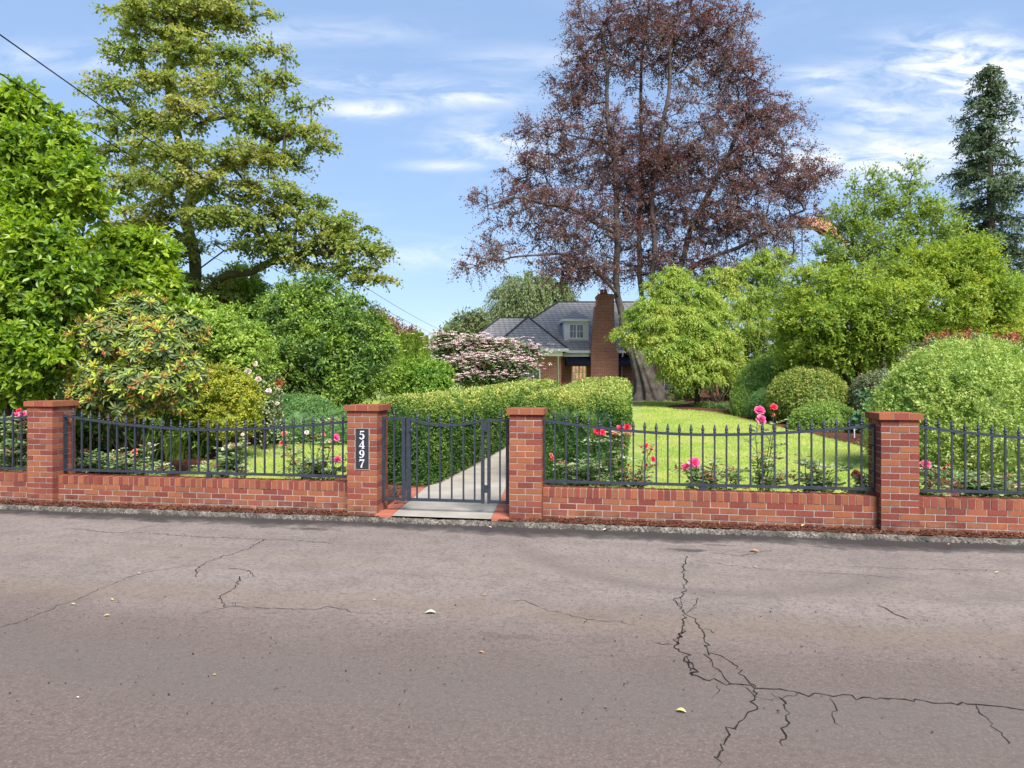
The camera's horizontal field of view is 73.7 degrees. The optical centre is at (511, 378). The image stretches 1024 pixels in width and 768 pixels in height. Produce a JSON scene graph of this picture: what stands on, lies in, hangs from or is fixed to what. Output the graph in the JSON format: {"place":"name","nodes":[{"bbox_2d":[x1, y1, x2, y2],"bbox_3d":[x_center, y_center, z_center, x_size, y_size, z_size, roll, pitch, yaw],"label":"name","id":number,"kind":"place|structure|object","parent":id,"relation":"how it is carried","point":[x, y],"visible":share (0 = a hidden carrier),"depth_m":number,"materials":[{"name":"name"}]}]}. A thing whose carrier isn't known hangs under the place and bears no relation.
{"place":"outdoors","nodes":[
{"label":"outdoors","id":0,"kind":"place"},
{"bbox_2d":[0,127,293,278],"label":"overhead wire","id":1,"kind":"object","parent":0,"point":[167,214],"visible":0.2,"depth_m":15.77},
{"bbox_2d":[111,207,274,286],"bbox_3d":[-8.698,-3.338,39.800,0.012,0.612,60.412,0,0,-1],"label":"overhead wire","id":2,"kind":"object","parent":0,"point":[193,247],"visible":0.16,"depth_m":17.93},
{"bbox_2d":[0,73,432,333],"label":"overhead wire","id":3,"kind":"object","parent":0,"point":[152,169],"visible":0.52,"depth_m":14.14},
{"bbox_2d":[0,34,437,328],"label":"overhead wire","id":4,"kind":"object","parent":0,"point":[146,137],"visible":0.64,"depth_m":13.31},
{"bbox_2d":[71,380,490,520],"bbox_3d":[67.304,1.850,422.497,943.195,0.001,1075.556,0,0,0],"label":"ground","id":5,"kind":"structure","parent":0,"point":[439,518],"depth_m":9.03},
{"bbox_2d":[800,217,928,305],"bbox_3d":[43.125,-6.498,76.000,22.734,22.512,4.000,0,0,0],"label":"house","id":6,"kind":"structure","parent":5,"relation":"on","point":[819,231],"depth_m":75.00,"materials":[{"name":"orange paint"}]},
{"bbox_2d":[392,447,509,518],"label":"path","id":7,"kind":"structure","parent":0,"point":[485,510],"depth_m":9.43,"materials":[{"name":"concrete"}]},
{"bbox_2d":[45,384,946,517],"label":"lawn","id":8,"kind":"structure","parent":0,"point":[637,406],"depth_m":15.40,"materials":[{"name":"green plant"}]},
{"bbox_2d":[0,471,27,504],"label":"brick wall","id":9,"kind":"structure","parent":8,"relation":"on","point":[13,485],"depth_m":9.09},
{"bbox_2d":[0,409,27,469],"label":"iron fence panel","id":10,"kind":"object","parent":9,"relation":"on","point":[13,418],"visible":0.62,"depth_m":9.20,"materials":[{"name":"black paint"}]},
{"bbox_2d":[23,400,78,505],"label":"brick pillar","id":11,"kind":"structure","parent":8,"relation":"on","point":[45,444],"depth_m":8.94,"materials":[{"name":"brick"}]},
{"bbox_2d":[0,431,259,475],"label":"mulch bed","id":12,"kind":"object","parent":8,"relation":"on","point":[211,455],"visible":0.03,"depth_m":13.33,"materials":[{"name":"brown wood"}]},
{"bbox_2d":[0,403,14,469],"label":"evergreen shrub","id":13,"kind":"object","parent":12,"relation":"on","point":[3,409],"visible":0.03,"depth_m":12.85,"materials":[{"name":"green plant"}]},
{"bbox_2d":[0,408,27,471],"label":"rose bush","id":14,"kind":"object","parent":12,"relation":"on","point":[16,451],"visible":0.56,"depth_m":9.75,"materials":[{"name":"green plant"}]},
{"bbox_2d":[0,73,125,470],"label":"magnolia tree","id":15,"kind":"object","parent":12,"relation":"on","point":[50,273],"visible":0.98,"depth_m":10.60,"materials":[{"name":"green plant"}]},
{"bbox_2d":[0,376,215,459],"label":"evergreen shrub","id":16,"kind":"object","parent":12,"relation":"on","point":[174,417],"visible":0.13,"depth_m":13.29,"materials":[{"name":"green plant"}]},
{"bbox_2d":[75,448,149,474],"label":"rose bush","id":17,"kind":"object","parent":12,"relation":"on","point":[121,463],"visible":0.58,"depth_m":9.68,"materials":[{"name":"green plant"}]},
{"bbox_2d":[58,285,214,472],"bbox_3d":[-5.921,0.073,10.744,2.525,3.199,1.491,0,0,18],"label":"rhododendron bush","id":18,"kind":"object","parent":12,"relation":"on","point":[129,350],"visible":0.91,"depth_m":10.41,"materials":[{"name":"green plant"}]},
{"bbox_2d":[115,442,174,475],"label":"rose bush","id":19,"kind":"object","parent":12,"relation":"on","point":[157,465],"visible":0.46,"depth_m":9.80,"materials":[{"name":"green plant"}]},
{"bbox_2d":[83,221,207,457],"bbox_3d":[-7.416,-0.703,13.195,2.786,4.782,2.013,0,0,0],"label":"magnolia tree","id":20,"kind":"object","parent":12,"relation":"on","point":[148,259],"visible":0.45,"depth_m":13.10,"materials":[{"name":"green plant"}]},
{"bbox_2d":[121,430,172,461],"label":"daylily","id":21,"kind":"object","parent":12,"relation":"on","point":[148,438],"visible":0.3,"depth_m":13.03,"materials":[{"name":"green plant"}]},
{"bbox_2d":[154,430,195,460],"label":"daylily","id":22,"kind":"object","parent":12,"relation":"on","point":[175,449],"visible":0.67,"depth_m":13.30,"materials":[{"name":"green plant"}]},
{"bbox_2d":[177,433,214,458],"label":"daylily","id":23,"kind":"object","parent":12,"relation":"on","point":[185,455],"visible":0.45,"depth_m":13.70,"materials":[{"name":"green plant"}]},
{"bbox_2d":[204,434,225,451],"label":"daylily","id":24,"kind":"object","parent":12,"relation":"on","point":[214,448],"visible":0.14,"depth_m":14.88,"materials":[{"name":"green plant"}]},
{"bbox_2d":[69,0,404,320],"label":"olive green tree","id":25,"kind":"object","parent":12,"relation":"on","point":[176,33],"visible":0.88,"depth_m":21.31,"materials":[{"name":"green plant"}]},
{"bbox_2d":[203,260,272,333],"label":"background shrub","id":26,"kind":"object","parent":12,"relation":"on","point":[250,287],"visible":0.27,"depth_m":23.41,"materials":[{"name":"green plant"}]},
{"bbox_2d":[187,292,294,442],"bbox_3d":[-6.854,-0.252,15.868,3.412,3.717,1.944,0,0,27],"label":"weigela bush","id":27,"kind":"object","parent":12,"relation":"on","point":[233,343],"visible":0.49,"depth_m":15.31,"materials":[{"name":"green plant"}]},
{"bbox_2d":[248,391,339,444],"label":"spreading shrub","id":28,"kind":"object","parent":12,"relation":"on","point":[301,405],"visible":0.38,"depth_m":16.31,"materials":[{"name":"green plant"}]},
{"bbox_2d":[243,271,405,407],"bbox_3d":[-5.533,-0.820,19.642,4.779,4.675,3.296,0,0,0],"label":"laurel bush","id":29,"kind":"object","parent":12,"relation":"on","point":[333,346],"visible":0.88,"depth_m":19.08,"materials":[{"name":"green plant"}]},
{"bbox_2d":[0,500,378,516],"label":"mulch strip","id":30,"kind":"object","parent":8,"relation":"on","point":[345,514],"visible":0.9,"depth_m":8.47,"materials":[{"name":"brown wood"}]},
{"bbox_2d":[58,473,347,515],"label":"brick wall","id":31,"kind":"structure","parent":8,"relation":"on","point":[296,494],"depth_m":8.65,"materials":[{"name":"brick"}]},
{"bbox_2d":[63,408,347,477],"bbox_3d":[-3.960,0.836,8.762,4.037,0.887,0.054,0,0,9],"label":"iron fence panel","id":32,"kind":"object","parent":31,"relation":"on","point":[171,428],"visible":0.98,"depth_m":8.77,"materials":[{"name":"black paint"}]},
{"bbox_2d":[191,433,256,477],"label":"rose bush","id":33,"kind":"object","parent":8,"relation":"on","point":[231,465],"visible":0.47,"depth_m":9.51,"materials":[{"name":"green plant"}]},
{"bbox_2d":[179,361,269,457],"bbox_3d":[-5.738,0.642,13.555,1.845,2.023,1.268,0,0,0],"label":"golden shrub","id":34,"kind":"object","parent":8,"relation":"on","point":[230,396],"visible":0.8,"depth_m":13.26,"materials":[{"name":"yellow plant"}]},
{"bbox_2d":[235,360,295,450],"bbox_3d":[-5.573,0.499,15.267,1.616,2.242,1.104,0,0,24],"label":"climbing rose","id":35,"kind":"object","parent":8,"relation":"on","point":[268,410],"visible":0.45,"depth_m":15.13,"materials":[{"name":"green plant"}]},
{"bbox_2d":[271,377,289,445],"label":"rose bush","id":36,"kind":"object","parent":8,"relation":"on","point":[279,386],"visible":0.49,"depth_m":15.94,"materials":[{"name":"green plant"}]},
{"bbox_2d":[266,416,346,479],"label":"rose bush","id":37,"kind":"object","parent":8,"relation":"on","point":[317,464],"visible":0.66,"depth_m":9.14,"materials":[{"name":"green plant"}]},
{"bbox_2d":[305,403,351,444],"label":"spreading shrub","id":38,"kind":"object","parent":8,"relation":"on","point":[335,412],"visible":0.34,"depth_m":16.00,"materials":[{"name":"green plant"}]},
{"bbox_2d":[344,404,390,516],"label":"brick pillar","id":39,"kind":"structure","parent":8,"relation":"on","point":[364,492],"depth_m":8.22,"materials":[{"name":"brick"}]},
{"bbox_2d":[355,428,368,469],"bbox_3d":[-1.803,0.845,8.209,0.178,0.498,0.016,0,0,9],"label":"house number plaque","id":40,"kind":"object","parent":39,"relation":"attached to","point":[361,448],"visible":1,"depth_m":8.21,"materials":[{"name":"metal"}]},
{"bbox_2d":[382,409,405,500],"bbox_3d":[-1.442,0.931,8.351,0.292,1.122,0.043,0,0,9],"label":"fixed iron panel","id":41,"kind":"object","parent":39,"relation":"attached to","point":[403,419],"visible":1,"depth_m":8.34,"materials":[{"name":"black paint"}]},
{"bbox_2d":[331,473,427,504],"bbox_3d":[-1.035,1.470,16.364,1.866,0.299,16.171,0,0,11],"label":"mulch bed","id":42,"kind":"object","parent":8,"relation":"on","point":[397,487],"visible":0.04,"depth_m":10.24,"materials":[{"name":"brown soil"}]},
{"bbox_2d":[379,378,560,485],"bbox_3d":[-0.165,0.815,17.729,1.512,1.695,15.207,0,0,10],"label":"box hedge","id":43,"kind":"object","parent":42,"relation":"on","point":[487,401],"visible":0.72,"depth_m":11.02,"materials":[{"name":"green plant"}]},
{"bbox_2d":[364,309,406,398],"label":"background shrub","id":44,"kind":"object","parent":8,"relation":"on","point":[400,369],"visible":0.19,"depth_m":24.63,"materials":[{"name":"green plant"}]},
{"bbox_2d":[360,304,424,400],"bbox_3d":[-6.085,-1.294,33.959,3.768,4.888,1.941,0,0,-9],"label":"red leaved tree","id":45,"kind":"object","parent":8,"relation":"on","point":[401,328],"visible":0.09,"depth_m":33.81,"materials":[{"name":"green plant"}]},
{"bbox_2d":[375,487,424,516],"bbox_3d":[-1.456,1.646,9.104,0.200,0.068,2.058,0,0,4],"label":"path border","id":46,"kind":"object","parent":8,"relation":"on","point":[391,509],"visible":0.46,"depth_m":8.61,"materials":[{"name":"brick"}]},
{"bbox_2d":[399,331,406,363],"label":"arborvitae","id":47,"kind":"object","parent":8,"relation":"on","point":[403,335],"visible":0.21,"depth_m":33.14,"materials":[{"name":"green plant"}]},
{"bbox_2d":[403,332,415,365],"bbox_3d":[-4.949,-0.528,33.006,0.736,3.484,0.740,0,0,0],"label":"arborvitae","id":48,"kind":"object","parent":8,"relation":"on","point":[409,347],"visible":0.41,"depth_m":32.86,"materials":[{"name":"green plant"}]},
{"bbox_2d":[415,332,426,363],"bbox_3d":[-4.409,-0.543,32.998,0.661,3.515,0.702,0,0,0],"label":"arborvitae","id":49,"kind":"object","parent":8,"relation":"on","point":[420,343],"visible":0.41,"depth_m":32.85,"materials":[{"name":"green plant"}]},
{"bbox_2d":[392,352,457,395],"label":"rounded green shrub","id":50,"kind":"object","parent":8,"relation":"on","point":[428,374],"visible":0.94,"depth_m":24.35,"materials":[{"name":"green plant"}]},
{"bbox_2d":[424,335,430,359],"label":"arborvitae","id":51,"kind":"object","parent":8,"relation":"on","point":[428,352],"visible":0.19,"depth_m":33.17,"materials":[{"name":"green plant"}]},
{"bbox_2d":[428,306,492,388],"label":"grey green tree","id":52,"kind":"object","parent":8,"relation":"on","point":[474,323],"visible":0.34,"depth_m":47.19,"materials":[{"name":"green plant"}]},
{"bbox_2d":[412,328,558,388],"bbox_3d":[-1.171,-0.336,26.136,5.734,3.251,3.244,0,0,14],"label":"pink dogwood tree","id":53,"kind":"object","parent":8,"relation":"on","point":[497,369],"visible":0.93,"depth_m":25.91,"materials":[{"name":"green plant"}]},
{"bbox_2d":[491,489,509,521],"bbox_3d":[-0.063,1.646,9.008,0.200,0.068,2.251,0,0,4],"label":"path border","id":54,"kind":"object","parent":8,"relation":"on","point":[501,511],"visible":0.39,"depth_m":8.30,"materials":[{"name":"brick"}]},
{"bbox_2d":[0,459,1023,537],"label":"bark mulch","id":55,"kind":"object","parent":8,"relation":"on","point":[859,529],"visible":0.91,"depth_m":7.75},
{"bbox_2d":[506,407,547,522],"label":"brick pillar","id":56,"kind":"structure","parent":8,"relation":"on","point":[526,456],"depth_m":7.90,"materials":[{"name":"brick"}]},
{"bbox_2d":[487,411,508,503],"bbox_3d":[-0.166,0.936,8.144,0.258,1.112,0.043,0,0,9],"label":"fixed iron panel","id":57,"kind":"object","parent":56,"relation":"attached to","point":[489,500],"visible":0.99,"depth_m":8.13,"materials":[{"name":"black paint"}]},
{"bbox_2d":[406,412,486,503],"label":"garden gate","id":58,"kind":"structure","parent":57,"relation":"attached to","point":[409,430],"depth_m":8.25,"materials":[{"name":"black metal"}]},
{"bbox_2d":[479,269,579,323],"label":"weeping birch","id":59,"kind":"object","parent":8,"relation":"on","point":[526,299],"visible":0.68,"depth_m":58.87,"materials":[{"name":"green plant"}]},
{"bbox_2d":[549,424,635,486],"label":"rose bush","id":60,"kind":"object","parent":8,"relation":"on","point":[582,472],"visible":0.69,"depth_m":8.44,"materials":[{"name":"green plant"}]},
{"bbox_2d":[466,289,741,396],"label":"brick house","id":61,"kind":"structure","parent":8,"relation":"on","point":[575,333],"depth_m":39.60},
{"bbox_2d":[522,369,539,379],"bbox_3d":[0.875,0.055,37.718,1.430,1.190,0.100,0,0,0],"label":"window","id":62,"kind":"structure","parent":61,"relation":"in","point":[537,376],"depth_m":37.73,"materials":[{"name":"white paint"}]},
{"bbox_2d":[571,366,586,381],"bbox_3d":[3.925,-0.155,39.968,0.930,1.410,0.100,0,0,0],"label":"window","id":63,"kind":"structure","parent":61,"relation":"in","point":[577,372],"depth_m":39.98,"materials":[{"name":"white paint"}]},
{"bbox_2d":[603,443,659,487],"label":"rose bush","id":64,"kind":"object","parent":8,"relation":"on","point":[639,476],"visible":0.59,"depth_m":8.45,"materials":[{"name":"green plant"}]},
{"bbox_2d":[603,263,749,405],"bbox_3d":[6.994,-1.835,28.803,6.180,6.346,3.675,0,0,0],"label":"laceleaf maple","id":65,"kind":"object","parent":8,"relation":"on","point":[691,319],"visible":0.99,"depth_m":28.33,"materials":[{"name":"green plant"}]},
{"bbox_2d":[669,457,749,489],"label":"rose bush","id":66,"kind":"object","parent":8,"relation":"on","point":[697,474],"visible":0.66,"depth_m":8.32,"materials":[{"name":"green plant"}]},
{"bbox_2d":[543,485,877,533],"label":"brick wall","id":67,"kind":"structure","parent":8,"relation":"on","point":[820,509],"depth_m":7.66,"materials":[{"name":"brick"}]},
{"bbox_2d":[544,412,874,491],"bbox_3d":[2.171,0.835,7.769,3.635,0.888,0.056,0,0,9],"label":"iron fence panel","id":68,"kind":"object","parent":67,"relation":"on","point":[762,433],"visible":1,"depth_m":7.72,"materials":[{"name":"black paint"}]},
{"bbox_2d":[498,518,1023,537],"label":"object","id":69,"kind":"object","parent":8,"relation":"on","point":[699,524],"visible":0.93,"depth_m":7.45,"materials":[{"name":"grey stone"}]},
{"bbox_2d":[739,403,792,490],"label":"rose bush","id":70,"kind":"object","parent":8,"relation":"on","point":[760,411],"visible":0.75,"depth_m":8.21,"materials":[{"name":"green plant"}]},
{"bbox_2d":[764,452,859,492],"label":"rose bush","id":71,"kind":"object","parent":8,"relation":"on","point":[805,479],"visible":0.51,"depth_m":8.12,"materials":[{"name":"green plant"}]},
{"bbox_2d":[667,397,1023,497],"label":"mulch bed","id":72,"kind":"object","parent":8,"relation":"on","point":[842,436],"visible":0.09,"depth_m":21.11,"materials":[{"name":"brown soil"}]},
{"bbox_2d":[446,0,850,401],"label":"copper beech tree","id":73,"kind":"object","parent":72,"relation":"on","point":[663,160],"visible":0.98,"depth_m":33.79,"materials":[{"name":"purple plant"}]},
{"bbox_2d":[665,379,695,400],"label":"foundation shrub","id":74,"kind":"object","parent":72,"relation":"on","point":[680,393],"visible":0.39,"depth_m":33.71,"materials":[{"name":"green plant"}]},
{"bbox_2d":[705,384,731,402],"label":"bare shrub","id":75,"kind":"object","parent":72,"relation":"on","point":[715,399],"visible":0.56,"depth_m":31.06,"materials":[{"name":"brown plant"}]},
{"bbox_2d":[710,401,728,408],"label":"fern","id":76,"kind":"object","parent":72,"relation":"on","point":[722,406],"visible":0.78,"depth_m":27.72,"materials":[{"name":"green plant"}]},
{"bbox_2d":[705,379,736,398],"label":"evergreen shrub","id":77,"kind":"object","parent":72,"relation":"on","point":[723,390],"visible":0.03,"depth_m":37.11,"materials":[{"name":"green plant"}]},
{"bbox_2d":[728,383,755,415],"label":"clipped azalea","id":78,"kind":"object","parent":72,"relation":"on","point":[739,400],"visible":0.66,"depth_m":24.14,"materials":[{"name":"green plant"}]},
{"bbox_2d":[694,245,801,381],"bbox_3d":[11.406,-2.699,32.396,5.785,7.739,3.897,0,0,0],"label":"laceleaf maple","id":79,"kind":"object","parent":72,"relation":"on","point":[750,309],"visible":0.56,"depth_m":32.15,"materials":[{"name":"green plant"}]},
{"bbox_2d":[747,386,772,419],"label":"clipped azalea","id":80,"kind":"object","parent":72,"relation":"on","point":[757,399],"visible":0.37,"depth_m":22.59,"materials":[{"name":"green plant"}]},
{"bbox_2d":[727,351,843,408],"bbox_3d":[10.102,0.171,24.978,4.355,2.598,4.111,0,0,0],"label":"clipped azalea","id":81,"kind":"object","parent":72,"relation":"on","point":[758,373],"visible":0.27,"depth_m":24.32,"materials":[{"name":"green plant"}]},
{"bbox_2d":[764,364,849,422],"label":"clipped azalea","id":82,"kind":"object","parent":72,"relation":"on","point":[791,390],"visible":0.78,"depth_m":20.77,"materials":[{"name":"green plant"}]},
{"bbox_2d":[787,400,863,432],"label":"clipped azalea","id":83,"kind":"object","parent":72,"relation":"on","point":[817,413],"visible":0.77,"depth_m":19.03,"materials":[{"name":"green plant"}]},
{"bbox_2d":[790,336,890,381],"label":"evergreen shrub","id":84,"kind":"object","parent":72,"relation":"on","point":[851,375],"depth_m":36.47,"materials":[{"name":"green plant"}]},
{"bbox_2d":[850,388,884,432],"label":"hydrangea","id":85,"kind":"object","parent":72,"relation":"on","point":[858,415],"visible":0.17,"depth_m":18.40,"materials":[{"name":"green plant"}]},
{"bbox_2d":[846,368,889,410],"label":"glossy shrub","id":86,"kind":"object","parent":72,"relation":"on","point":[862,382],"visible":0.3,"depth_m":20.22,"materials":[{"name":"green plant"}]},
{"bbox_2d":[799,151,977,372],"bbox_3d":[16.030,-4.219,28.972,7.206,10.942,3.538,0,0,0],"label":"loose crowned tree","id":87,"kind":"object","parent":72,"relation":"on","point":[887,208],"visible":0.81,"depth_m":28.61,"materials":[{"name":"green plant"}]},
{"bbox_2d":[765,228,1023,388],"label":"yellow green tree","id":88,"kind":"object","parent":72,"relation":"on","point":[961,276],"visible":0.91,"depth_m":21.58,"materials":[{"name":"green plant"}]},
{"bbox_2d":[853,332,1023,482],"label":"abelia bush","id":89,"kind":"object","parent":72,"relation":"on","point":[970,385],"visible":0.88,"depth_m":11.16,"materials":[{"name":"green plant"}]},
{"bbox_2d":[893,328,1023,365],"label":"photinia bush","id":90,"kind":"object","parent":72,"relation":"on","point":[1014,336],"visible":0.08,"depth_m":15.33,"materials":[{"name":"red plant"}]},
{"bbox_2d":[951,267,1023,345],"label":"background shrub","id":91,"kind":"object","parent":72,"relation":"on","point":[1017,275],"visible":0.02,"depth_m":30.42,"materials":[{"name":"green plant"}]},
{"bbox_2d":[841,470,868,493],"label":"rose bush","id":92,"kind":"object","parent":8,"relation":"on","point":[855,475],"visible":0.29,"depth_m":7.98,"materials":[{"name":"green plant"}]},
{"bbox_2d":[865,411,923,535],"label":"brick pillar","id":93,"kind":"structure","parent":8,"relation":"on","point":[897,464],"depth_m":7.26,"materials":[{"name":"brick"}]},
{"bbox_2d":[919,460,954,495],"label":"rose bush","id":94,"kind":"object","parent":8,"relation":"on","point":[931,482],"visible":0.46,"depth_m":7.69,"materials":[{"name":"green plant"}]},
{"bbox_2d":[920,464,1016,497],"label":"rose bush","id":95,"kind":"object","parent":8,"relation":"on","point":[971,481],"visible":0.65,"depth_m":7.81,"materials":[{"name":"green plant"}]},
{"bbox_2d":[919,495,1023,538],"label":"brick wall","id":96,"kind":"structure","parent":8,"relation":"on","point":[969,514],"depth_m":7.24,"materials":[{"name":"brick"}]},
{"bbox_2d":[919,417,1023,493],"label":"iron fence panel","id":97,"kind":"object","parent":96,"relation":"on","point":[1005,436],"visible":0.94,"depth_m":7.31,"materials":[{"name":"black paint"}]},
{"bbox_2d":[931,63,1023,299],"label":"fir tree","id":98,"kind":"object","parent":8,"relation":"on","point":[1001,191],"visible":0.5,"depth_m":45.54,"materials":[{"name":"green plant"}]},
{"bbox_2d":[1001,472,1023,497],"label":"rose bush","id":99,"kind":"object","parent":8,"relation":"on","point":[1014,488],"visible":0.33,"depth_m":7.78,"materials":[{"name":"green plant"}]},
{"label":"mulch bed","id":100,"kind":"structure","parent":8,"relation":"on","visible":0},
{"bbox_2d":[520,376,632,485],"bbox_3d":[2.254,0.765,18.103,2.011,1.815,16.016,0,0,10],"label":"box hedge","id":101,"kind":"object","parent":100,"relation":"on","point":[605,399],"visible":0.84,"depth_m":10.41,"materials":[{"name":"green plant"}]},
{"bbox_2d":[0,509,1023,767],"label":"road","id":102,"kind":"structure","parent":0,"point":[332,697],"depth_m":4.27,"materials":[{"name":"asphalt"}]},
{"bbox_2d":[5,540,263,625],"bbox_3d":[-2.977,1.677,5.764,0.535,0.001,2.750,0,0,27],"label":"road crack","id":103,"kind":"object","parent":102,"relation":"on","point":[157,570],"visible":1,"depth_m":5.97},
{"bbox_2d":[215,576,377,613],"bbox_3d":[-1.813,1.677,5.034,1.683,0.001,0.723,0,0,34],"label":"road crack","id":104,"kind":"object","parent":102,"relation":"on","point":[259,607],"visible":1,"depth_m":5.03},
{"bbox_2d":[2,535,1017,732],"bbox_3d":[0.134,1.673,5.314,10.566,0.020,4.197,0,0,0],"label":"grit","id":105,"kind":"object","parent":102,"relation":"on","point":[777,710],"visible":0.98,"depth_m":4.10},
{"bbox_2d":[0,504,1023,545],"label":"kerb","id":106,"kind":"structure","parent":102,"relation":"on","point":[854,536],"depth_m":7.68,"materials":[{"name":"concrete"}]},
{"bbox_2d":[659,556,1022,766],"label":"road crack","id":107,"kind":"object","parent":102,"relation":"on","point":[691,673],"visible":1,"depth_m":3.64,"materials":[{"name":"asphalt"}]},
{"bbox_2d":[0,0,1023,379],"label":"sky","id":108,"kind":"structure","parent":0,"point":[426,92],"materials":[{"name":"blue"}]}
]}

